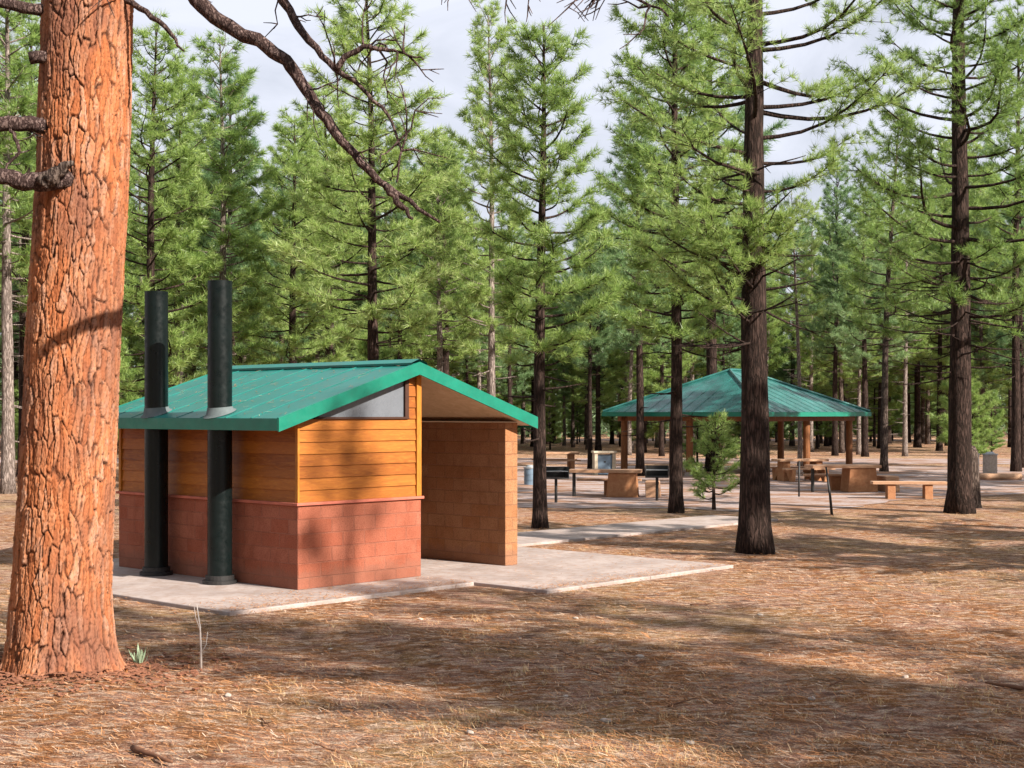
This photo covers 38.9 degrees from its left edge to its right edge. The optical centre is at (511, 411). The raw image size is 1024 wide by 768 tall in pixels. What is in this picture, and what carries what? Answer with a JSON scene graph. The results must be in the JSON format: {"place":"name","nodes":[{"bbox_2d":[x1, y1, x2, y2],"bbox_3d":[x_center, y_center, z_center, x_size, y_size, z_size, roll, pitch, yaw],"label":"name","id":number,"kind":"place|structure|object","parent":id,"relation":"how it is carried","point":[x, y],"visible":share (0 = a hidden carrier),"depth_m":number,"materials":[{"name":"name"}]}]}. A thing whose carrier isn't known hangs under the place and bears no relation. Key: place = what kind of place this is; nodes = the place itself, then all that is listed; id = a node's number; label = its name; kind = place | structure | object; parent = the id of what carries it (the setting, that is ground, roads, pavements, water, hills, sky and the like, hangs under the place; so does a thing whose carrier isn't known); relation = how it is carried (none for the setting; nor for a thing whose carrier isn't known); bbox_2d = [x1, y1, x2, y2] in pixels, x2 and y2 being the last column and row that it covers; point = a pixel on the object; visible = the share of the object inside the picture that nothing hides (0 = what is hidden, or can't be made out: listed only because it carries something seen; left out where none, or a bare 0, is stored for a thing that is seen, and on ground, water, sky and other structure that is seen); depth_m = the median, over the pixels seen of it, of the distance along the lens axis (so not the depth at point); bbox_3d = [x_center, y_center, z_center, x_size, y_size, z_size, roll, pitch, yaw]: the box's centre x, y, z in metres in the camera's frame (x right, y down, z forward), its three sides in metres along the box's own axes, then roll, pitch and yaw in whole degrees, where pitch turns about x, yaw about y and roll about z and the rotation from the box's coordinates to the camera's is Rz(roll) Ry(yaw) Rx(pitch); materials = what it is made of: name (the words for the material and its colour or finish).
{"place":"outdoors","nodes":[
{"label":"outdoors","id":0,"kind":"place"},
{"bbox_2d":[0,458,1010,463],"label":"gravel road","id":1,"kind":"structure","parent":0,"point":[830,461],"depth_m":71.89,"materials":[{"name":"grey gravel"}]},
{"bbox_2d":[0,429,1023,767],"bbox_3d":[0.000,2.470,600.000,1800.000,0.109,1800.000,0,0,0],"label":"ground","id":2,"kind":"structure","parent":0,"point":[702,631],"depth_m":14.46,"materials":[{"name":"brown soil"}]},
{"bbox_2d":[0,157,35,449],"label":"pine tree","id":3,"kind":"object","parent":2,"relation":"on","point":[14,226],"visible":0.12,"depth_m":88.93,"materials":[{"name":"green plant"}]},
{"bbox_2d":[0,76,37,359],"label":"pine tree","id":4,"kind":"object","parent":2,"relation":"on","point":[15,318],"visible":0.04,"depth_m":97.34,"materials":[{"name":"green plant"}]},
{"bbox_2d":[0,0,40,493],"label":"pine tree","id":5,"kind":"object","parent":2,"relation":"on","point":[23,67],"visible":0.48,"depth_m":43.83,"materials":[{"name":"green plant"}]},
{"bbox_2d":[0,11,40,475],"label":"pine tree","id":6,"kind":"object","parent":2,"relation":"on","point":[19,30],"visible":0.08,"depth_m":55.66,"materials":[{"name":"green plant"}]},
{"bbox_2d":[117,335,143,447],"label":"pine sapling","id":7,"kind":"object","parent":2,"relation":"on","point":[130,373],"visible":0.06,"depth_m":80.17,"materials":[{"name":"green plant"}]},
{"bbox_2d":[117,334,143,444],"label":"pine sapling","id":8,"kind":"object","parent":2,"relation":"on","point":[130,344],"visible":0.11,"depth_m":87.53,"materials":[{"name":"green plant"}]},
{"bbox_2d":[0,637,271,701],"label":"bark flakes","id":9,"kind":"object","parent":2,"relation":"on","point":[132,670],"visible":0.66,"depth_m":13.37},
{"bbox_2d":[126,138,156,396],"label":"pine tree","id":10,"kind":"object","parent":2,"relation":"on","point":[132,192],"visible":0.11,"depth_m":99.71,"materials":[{"name":"green plant"}]},
{"bbox_2d":[131,141,214,387],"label":"pine tree","id":11,"kind":"object","parent":2,"relation":"on","point":[140,347],"visible":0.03,"depth_m":86.12,"materials":[{"name":"green plant"}]},
{"bbox_2d":[124,52,242,384],"bbox_3d":[-13.882,-6.203,59.904,5.756,17.667,5.183,0,0,26],"label":"pine tree","id":12,"kind":"object","parent":2,"relation":"on","point":[176,133],"visible":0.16,"depth_m":59.61,"materials":[{"name":"green plant"}]},
{"bbox_2d":[119,8,253,393],"bbox_3d":[-11.604,-5.207,46.968,5.819,15.636,5.746,0,0,39],"label":"pine tree","id":13,"kind":"object","parent":2,"relation":"on","point":[153,133],"visible":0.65,"depth_m":46.85,"materials":[{"name":"green plant"}]},
{"bbox_2d":[158,28,292,367],"bbox_3d":[-9.885,-5.386,49.910,4.598,16.000,4.502,0,0,-27],"label":"pine tree","id":14,"kind":"object","parent":2,"relation":"on","point":[226,62],"visible":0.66,"depth_m":49.59,"materials":[{"name":"needle"},{"name":"dark bark"}]},
{"bbox_2d":[175,67,276,365],"bbox_3d":[-11.276,-5.507,56.995,3.982,16.249,4.545,0,0,-19],"label":"pine tree","id":15,"kind":"object","parent":2,"relation":"on","point":[216,216],"visible":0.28,"depth_m":56.44,"materials":[{"name":"green plant"}]},
{"bbox_2d":[243,132,307,359],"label":"pine tree","id":16,"kind":"object","parent":2,"relation":"on","point":[280,143],"visible":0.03,"depth_m":94.14,"materials":[{"name":"green plant"}]},
{"bbox_2d":[234,160,322,363],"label":"pine tree","id":17,"kind":"object","parent":2,"relation":"on","point":[278,334],"visible":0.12,"depth_m":79.94,"materials":[{"name":"green plant"}]},
{"bbox_2d":[112,558,473,615],"bbox_3d":[-4.426,2.495,21.373,6.700,0.150,4.220,0,0,43],"label":"concrete pad","id":18,"kind":"object","parent":2,"relation":"on","point":[177,590],"visible":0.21,"depth_m":19.55,"materials":[{"name":"beige concrete"}]},
{"bbox_2d":[116,280,537,589],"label":"restroom building","id":19,"kind":"structure","parent":18,"relation":"on","point":[396,469],"depth_m":21.13,"materials":[{"name":"brown wood"}]},
{"bbox_2d":[313,379,408,418],"bbox_3d":[-2.121,-0.206,20.583,0.052,0.610,1.765,0,0,43],"label":"window","id":20,"kind":"structure","parent":19,"relation":"in","point":[392,402],"depth_m":20.84,"materials":[{"name":"grey glass"}]},
{"bbox_2d":[232,105,354,365],"bbox_3d":[-7.852,-4.184,51.879,5.199,13.553,5.265,0,0,25],"label":"pine tree","id":21,"kind":"object","parent":2,"relation":"on","point":[292,330],"visible":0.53,"depth_m":51.47,"materials":[{"name":"green plant"}]},
{"bbox_2d":[277,169,353,362],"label":"pine tree","id":22,"kind":"object","parent":2,"relation":"on","point":[311,360],"visible":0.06,"depth_m":87.99,"materials":[{"name":"green plant"}]},
{"bbox_2d":[246,81,402,361],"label":"pine tree","id":23,"kind":"object","parent":2,"relation":"on","point":[352,251],"visible":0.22,"depth_m":65.31,"materials":[{"name":"green plant"}]},
{"bbox_2d":[288,133,378,359],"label":"pine tree","id":24,"kind":"object","parent":2,"relation":"on","point":[366,293],"visible":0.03,"depth_m":90.23,"materials":[{"name":"green plant"}]},
{"bbox_2d":[0,0,675,679],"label":"pine tree","id":25,"kind":"object","parent":2,"relation":"on","point":[60,610],"visible":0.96,"depth_m":13.51,"materials":[{"name":"orange plant"}]},
{"bbox_2d":[263,0,473,360],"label":"pine tree","id":26,"kind":"object","parent":2,"relation":"on","point":[411,284],"visible":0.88,"depth_m":45.39,"materials":[{"name":"green plant"}]},
{"bbox_2d":[352,326,395,360],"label":"pine sapling","id":27,"kind":"object","parent":2,"relation":"on","point":[386,352],"visible":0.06,"depth_m":64.57,"materials":[{"name":"green plant"}]},
{"bbox_2d":[338,119,420,347],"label":"pine tree","id":28,"kind":"object","parent":2,"relation":"on","point":[362,257],"visible":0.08,"depth_m":87.44,"materials":[{"name":"green plant"}]},
{"bbox_2d":[359,145,429,359],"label":"pine tree","id":29,"kind":"object","parent":2,"relation":"on","point":[399,216],"visible":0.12,"depth_m":80.03,"materials":[{"name":"green plant"}]},
{"bbox_2d":[379,133,499,380],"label":"pine tree","id":30,"kind":"object","parent":2,"relation":"on","point":[445,324],"visible":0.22,"depth_m":80.62,"materials":[{"name":"green plant"}]},
{"bbox_2d":[404,187,479,380],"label":"pine tree","id":31,"kind":"object","parent":2,"relation":"on","point":[429,362],"visible":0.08,"depth_m":86.41,"materials":[{"name":"green plant"}]},
{"bbox_2d":[449,260,487,383],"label":"pine tree","id":32,"kind":"object","parent":2,"relation":"on","point":[466,361],"visible":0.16,"depth_m":85.21,"materials":[{"name":"green plant"}]},
{"bbox_2d":[429,0,535,396],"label":"pine tree","id":33,"kind":"object","parent":2,"relation":"on","point":[477,292],"visible":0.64,"depth_m":53.73,"materials":[{"name":"green plant"}]},
{"bbox_2d":[0,314,1007,437],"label":"distant forest","id":34,"kind":"object","parent":2,"relation":"on","point":[605,428],"depth_m":141.53,"materials":[{"name":"green plant"}]},
{"bbox_2d":[479,319,533,431],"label":"pine tree","id":35,"kind":"object","parent":2,"relation":"on","point":[520,383],"visible":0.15,"depth_m":91.33,"materials":[{"name":"green plant"}]},
{"bbox_2d":[477,211,547,404],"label":"pine tree","id":36,"kind":"object","parent":2,"relation":"on","point":[508,373],"visible":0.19,"depth_m":81.90,"materials":[{"name":"green plant"}]},
{"bbox_2d":[518,224,567,413],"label":"pine tree","id":37,"kind":"object","parent":2,"relation":"on","point":[551,282],"visible":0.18,"depth_m":97.64,"materials":[{"name":"green plant"}]},
{"bbox_2d":[473,15,628,528],"bbox_3d":[0.829,-2.969,30.931,2.937,11.181,3.568,0,0,44],"label":"pine tree","id":38,"kind":"object","parent":2,"relation":"on","point":[557,95],"visible":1,"depth_m":30.66,"materials":[{"name":"green plant"}]},
{"bbox_2d":[545,386,567,449],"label":"pine sapling","id":39,"kind":"object","parent":2,"relation":"on","point":[554,397],"visible":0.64,"depth_m":94.87,"materials":[{"name":"green plant"}]},
{"bbox_2d":[545,272,585,445],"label":"pine tree","id":40,"kind":"object","parent":2,"relation":"on","point":[564,398],"visible":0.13,"depth_m":106.38,"materials":[{"name":"green plant"}]},
{"bbox_2d":[551,267,594,447],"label":"pine tree","id":41,"kind":"object","parent":2,"relation":"on","point":[565,393],"visible":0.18,"depth_m":100.72,"materials":[{"name":"green plant"}]},
{"bbox_2d":[421,546,732,593],"bbox_3d":[-0.487,2.495,23.632,6.780,0.150,4.444,0,0,43],"label":"concrete apron","id":42,"kind":"object","parent":2,"relation":"on","point":[566,568],"visible":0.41,"depth_m":22.28,"materials":[{"name":"beige concrete"}]},
{"bbox_2d":[189,552,728,610],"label":"pine needle litter","id":43,"kind":"object","parent":42,"relation":"on","point":[429,586],"visible":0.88,"depth_m":19.98,"materials":[{"name":"brown plant"}]},
{"bbox_2d":[566,396,594,443],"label":"pine sapling","id":44,"kind":"object","parent":2,"relation":"on","point":[580,427],"visible":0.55,"depth_m":111.39,"materials":[{"name":"green plant"}]},
{"bbox_2d":[547,201,629,449],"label":"pine tree","id":45,"kind":"object","parent":2,"relation":"on","point":[560,364],"visible":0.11,"depth_m":94.56,"materials":[{"name":"green plant"}]},
{"bbox_2d":[557,243,631,450],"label":"pine tree","id":46,"kind":"object","parent":2,"relation":"on","point":[607,396],"visible":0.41,"depth_m":92.45,"materials":[{"name":"green plant"}]},
{"bbox_2d":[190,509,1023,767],"bbox_3d":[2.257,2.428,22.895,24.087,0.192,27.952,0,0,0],"label":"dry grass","id":47,"kind":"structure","parent":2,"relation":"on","point":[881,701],"depth_m":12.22,"materials":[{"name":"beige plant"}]},
{"bbox_2d":[592,353,649,444],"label":"pine sapling","id":48,"kind":"object","parent":2,"relation":"on","point":[606,419],"visible":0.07,"depth_m":109.04,"materials":[{"name":"green plant"}]},
{"bbox_2d":[609,251,648,454],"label":"pine tree","id":49,"kind":"object","parent":2,"relation":"on","point":[630,389],"visible":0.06,"depth_m":83.07,"materials":[{"name":"green plant"}]},
{"bbox_2d":[613,339,668,452],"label":"pine sapling","id":50,"kind":"object","parent":2,"relation":"on","point":[649,432],"visible":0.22,"depth_m":87.63,"materials":[{"name":"green plant"}]},
{"bbox_2d":[517,515,777,546],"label":"footpath","id":51,"kind":"structure","parent":2,"relation":"on","point":[542,537],"depth_m":29.93,"materials":[{"name":"concrete"}]},
{"bbox_2d":[628,232,702,455],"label":"pine tree","id":52,"kind":"object","parent":2,"relation":"on","point":[656,360],"visible":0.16,"depth_m":81.01,"materials":[{"name":"green plant"}]},
{"bbox_2d":[580,0,766,513],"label":"pine tree","id":53,"kind":"object","parent":2,"relation":"on","point":[675,331],"visible":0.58,"depth_m":35.18,"materials":[{"name":"green plant"}]},
{"bbox_2d":[646,256,720,452],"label":"pine tree","id":54,"kind":"object","parent":2,"relation":"on","point":[698,351],"visible":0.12,"depth_m":86.95,"materials":[{"name":"green plant"}]},
{"bbox_2d":[617,0,815,471],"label":"pine tree","id":55,"kind":"object","parent":2,"relation":"on","point":[711,365],"visible":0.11,"depth_m":59.57,"materials":[{"name":"green plant"}]},
{"bbox_2d":[695,266,740,454],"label":"pine tree","id":56,"kind":"object","parent":2,"relation":"on","point":[724,357],"visible":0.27,"depth_m":82.12,"materials":[{"name":"green plant"}]},
{"bbox_2d":[705,191,793,350],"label":"pine tree","id":57,"kind":"object","parent":2,"relation":"on","point":[774,324],"visible":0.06,"depth_m":86.71,"materials":[{"name":"green plant"}]},
{"bbox_2d":[725,234,795,374],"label":"pine tree","id":58,"kind":"object","parent":2,"relation":"on","point":[776,364],"visible":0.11,"depth_m":96.86,"materials":[{"name":"green plant"}]},
{"bbox_2d":[592,0,954,554],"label":"pine tree","id":59,"kind":"object","parent":2,"relation":"on","point":[754,528],"visible":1,"depth_m":25.16,"materials":[{"name":"green plant"}]},
{"bbox_2d":[766,284,785,371],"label":"pine tree","id":60,"kind":"object","parent":2,"relation":"on","point":[772,357],"visible":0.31,"depth_m":93.82,"materials":[{"name":"green plant"}]},
{"bbox_2d":[771,234,815,445],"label":"pine tree","id":61,"kind":"object","parent":2,"relation":"on","point":[793,362],"visible":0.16,"depth_m":104.99,"materials":[{"name":"green plant"}]},
{"bbox_2d":[783,197,833,451],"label":"pine tree","id":62,"kind":"object","parent":2,"relation":"on","point":[807,372],"visible":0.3,"depth_m":89.64,"materials":[{"name":"green plant"}]},
{"bbox_2d":[792,353,838,448],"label":"pine sapling","id":63,"kind":"object","parent":2,"relation":"on","point":[817,389],"visible":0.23,"depth_m":96.93,"materials":[{"name":"green plant"}]},
{"bbox_2d":[785,211,876,452],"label":"pine tree","id":64,"kind":"object","parent":2,"relation":"on","point":[817,362],"visible":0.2,"depth_m":86.72,"materials":[{"name":"green plant"}]},
{"bbox_2d":[792,154,878,455],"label":"pine tree","id":65,"kind":"object","parent":2,"relation":"on","point":[835,204],"visible":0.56,"depth_m":81.58,"materials":[{"name":"green plant"}]},
{"bbox_2d":[813,278,872,450],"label":"pine tree","id":66,"kind":"object","parent":2,"relation":"on","point":[851,387],"visible":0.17,"depth_m":92.11,"materials":[{"name":"green plant"}]},
{"bbox_2d":[829,274,891,454],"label":"pine tree","id":67,"kind":"object","parent":2,"relation":"on","point":[847,375],"visible":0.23,"depth_m":83.95,"materials":[{"name":"green plant"}]},
{"bbox_2d":[816,185,919,456],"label":"pine tree","id":68,"kind":"object","parent":2,"relation":"on","point":[859,358],"visible":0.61,"depth_m":79.89,"materials":[{"name":"green plant"}]},
{"bbox_2d":[849,353,902,445],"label":"pine sapling","id":69,"kind":"object","parent":2,"relation":"on","point":[874,424],"visible":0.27,"depth_m":103.87,"materials":[{"name":"green plant"}]},
{"bbox_2d":[852,240,926,448],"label":"pine tree","id":70,"kind":"object","parent":2,"relation":"on","point":[879,380],"visible":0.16,"depth_m":97.60,"materials":[{"name":"green plant"}]},
{"bbox_2d":[874,211,938,455],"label":"pine tree","id":71,"kind":"object","parent":2,"relation":"on","point":[904,433],"visible":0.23,"depth_m":80.88,"materials":[{"name":"green plant"}]},
{"bbox_2d":[869,184,948,446],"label":"pine tree","id":72,"kind":"object","parent":2,"relation":"on","point":[914,377],"visible":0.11,"depth_m":101.28,"materials":[{"name":"green plant"}]},
{"bbox_2d":[897,300,945,443],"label":"pine tree","id":73,"kind":"object","parent":2,"relation":"on","point":[927,429],"visible":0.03,"depth_m":110.57,"materials":[{"name":"green plant"}]},
{"bbox_2d":[821,0,1023,513],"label":"pine tree","id":74,"kind":"object","parent":2,"relation":"on","point":[959,498],"visible":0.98,"depth_m":35.22,"materials":[{"name":"green plant"}]},
{"bbox_2d":[897,167,985,450],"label":"pine tree","id":75,"kind":"object","parent":2,"relation":"on","point":[942,352],"visible":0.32,"depth_m":92.34,"materials":[{"name":"green plant"}]},
{"bbox_2d":[918,124,994,345],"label":"pine tree","id":76,"kind":"object","parent":2,"relation":"on","point":[976,179],"visible":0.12,"depth_m":93.95,"materials":[{"name":"green plant"}]},
{"bbox_2d":[921,126,1012,438],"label":"pine tree","id":77,"kind":"object","parent":2,"relation":"on","point":[970,144],"visible":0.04,"depth_m":97.77,"materials":[{"name":"green plant"}]},
{"bbox_2d":[938,196,1011,450],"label":"pine tree","id":78,"kind":"object","parent":2,"relation":"on","point":[971,215],"visible":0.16,"depth_m":89.60,"materials":[{"name":"green plant"}]},
{"bbox_2d":[972,445,981,507],"bbox_3d":[11.872,1.711,37.496,0.635,1.718,0.635,0,0,0],"label":"tree stump","id":79,"kind":"object","parent":2,"relation":"on","point":[976,483],"visible":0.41,"depth_m":37.31,"materials":[{"name":"grey wood"}]},
{"bbox_2d":[946,224,1011,452],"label":"pine tree","id":80,"kind":"object","parent":2,"relation":"on","point":[981,373],"visible":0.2,"depth_m":86.58,"materials":[{"name":"green plant"}]},
{"bbox_2d":[974,388,1006,451],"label":"pine sapling","id":81,"kind":"object","parent":2,"relation":"on","point":[996,422],"visible":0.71,"depth_m":79.74,"materials":[{"name":"green plant"}]},
{"bbox_2d":[971,164,1023,467],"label":"pine tree","id":82,"kind":"object","parent":2,"relation":"on","point":[1005,339],"visible":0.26,"depth_m":64.33,"materials":[{"name":"green plant"}]},
{"bbox_2d":[972,177,1023,389],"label":"pine tree","id":83,"kind":"object","parent":2,"relation":"on","point":[1006,383],"visible":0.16,"depth_m":84.95,"materials":[{"name":"green plant"}]},
{"bbox_2d":[0,0,1023,404],"label":"sky","id":84,"kind":"structure","parent":0,"point":[275,88],"materials":[{"name":"white"}]},
{"bbox_2d":[517,466,1023,511],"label":"picnic ground","id":85,"kind":"structure","parent":0,"point":[784,497],"depth_m":44.27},
{"bbox_2d":[377,140,496,375],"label":"pine tree","id":86,"kind":"object","parent":85,"relation":"on","point":[438,336],"visible":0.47,"depth_m":55.88,"materials":[{"name":"needle"},{"name":"dark bark"}]},
{"bbox_2d":[546,466,568,502],"bbox_3d":[1.194,1.980,39.357,0.640,0.980,0.500,0,0,-8],"label":"pedestal grill","id":87,"kind":"object","parent":85,"relation":"on","point":[555,473],"visible":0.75,"depth_m":39.56,"materials":[{"name":"black metal"}]},
{"bbox_2d":[559,224,622,468],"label":"pine tree","id":88,"kind":"object","parent":85,"relation":"on","point":[598,342],"visible":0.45,"depth_m":59.85,"materials":[{"name":"green plant"}]},
{"bbox_2d":[591,451,616,474],"bbox_3d":[3.607,2.000,56.849,0.920,0.940,0.680,0,0,-6],"label":"utility box","id":89,"kind":"object","parent":85,"relation":"on","point":[603,461],"visible":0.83,"depth_m":56.61,"materials":[{"name":"blue paint"}]},
{"bbox_2d":[569,469,660,497],"bbox_3d":[3.026,2.063,42.359,2.648,0.790,1.340,0,0,8],"label":"picnic table","id":90,"kind":"object","parent":85,"relation":"on","point":[620,482],"visible":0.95,"depth_m":41.77,"materials":[{"name":"brown concrete"}]},
{"bbox_2d":[576,84,715,475],"bbox_3d":[5.112,-5.028,56.006,5.423,15.273,5.330,0,0,-11],"label":"pine tree","id":91,"kind":"object","parent":85,"relation":"on","point":[627,338],"visible":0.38,"depth_m":55.86,"materials":[{"name":"green plant"}]},
{"bbox_2d":[645,465,668,500],"bbox_3d":[4.024,1.980,40.242,0.640,0.980,0.500,0,0,6],"label":"pedestal grill","id":92,"kind":"object","parent":85,"relation":"on","point":[656,471],"visible":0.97,"depth_m":40.45,"materials":[{"name":"black metal"}]},
{"bbox_2d":[683,410,740,509],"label":"pine sapling","id":93,"kind":"object","parent":85,"relation":"on","point":[702,443],"visible":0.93,"depth_m":36.42,"materials":[{"name":"green plant"}]},
{"bbox_2d":[602,368,871,475],"bbox_3d":[9.000,0.369,58.000,7.680,4.202,7.691,0,0,43],"label":"picnic shelter","id":94,"kind":"object","parent":85,"relation":"on","point":[720,391],"visible":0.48,"depth_m":56.49,"materials":[{"name":"metal"},{"name":"wood"}]},
{"bbox_2d":[766,190,829,465],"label":"pine tree","id":95,"kind":"object","parent":85,"relation":"on","point":[796,295],"visible":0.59,"depth_m":65.99,"materials":[{"name":"green plant"}]},
{"bbox_2d":[770,458,834,481],"bbox_3d":[10.310,2.068,51.906,1.900,0.780,1.740,0,0,-14],"label":"picnic table","id":96,"kind":"object","parent":85,"relation":"on","point":[783,470],"visible":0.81,"depth_m":51.55,"materials":[{"name":"brown wood"}]},
{"bbox_2d":[803,464,899,491],"bbox_3d":[10.457,2.043,45.054,2.781,0.830,1.407,0,0,-8],"label":"picnic table","id":97,"kind":"object","parent":85,"relation":"on","point":[855,477],"visible":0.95,"depth_m":44.52,"materials":[{"name":"brown concrete"}]},
{"bbox_2d":[837,86,973,471],"bbox_3d":[15.905,-5.465,59.940,5.075,16.165,6.160,0,0,-39],"label":"pine tree","id":98,"kind":"object","parent":85,"relation":"on","point":[855,276],"visible":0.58,"depth_m":59.90,"materials":[{"name":"green plant"}]},
{"bbox_2d":[870,481,946,498],"bbox_3d":[11.271,2.220,41.167,2.100,0.500,0.440,0,0,4],"label":"bench","id":99,"kind":"object","parent":85,"relation":"on","point":[927,490],"visible":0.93,"depth_m":41.00,"materials":[{"name":"brown wood"}]},
{"bbox_2d":[925,354,999,455],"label":"pine sapling","id":100,"kind":"object","parent":85,"relation":"on","point":[978,398],"visible":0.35,"depth_m":64.83,"materials":[{"name":"green plant"}]},
{"bbox_2d":[942,0,1023,471],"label":"pine tree","id":101,"kind":"object","parent":85,"relation":"on","point":[1017,251],"visible":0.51,"depth_m":59.82,"materials":[{"name":"green plant"}]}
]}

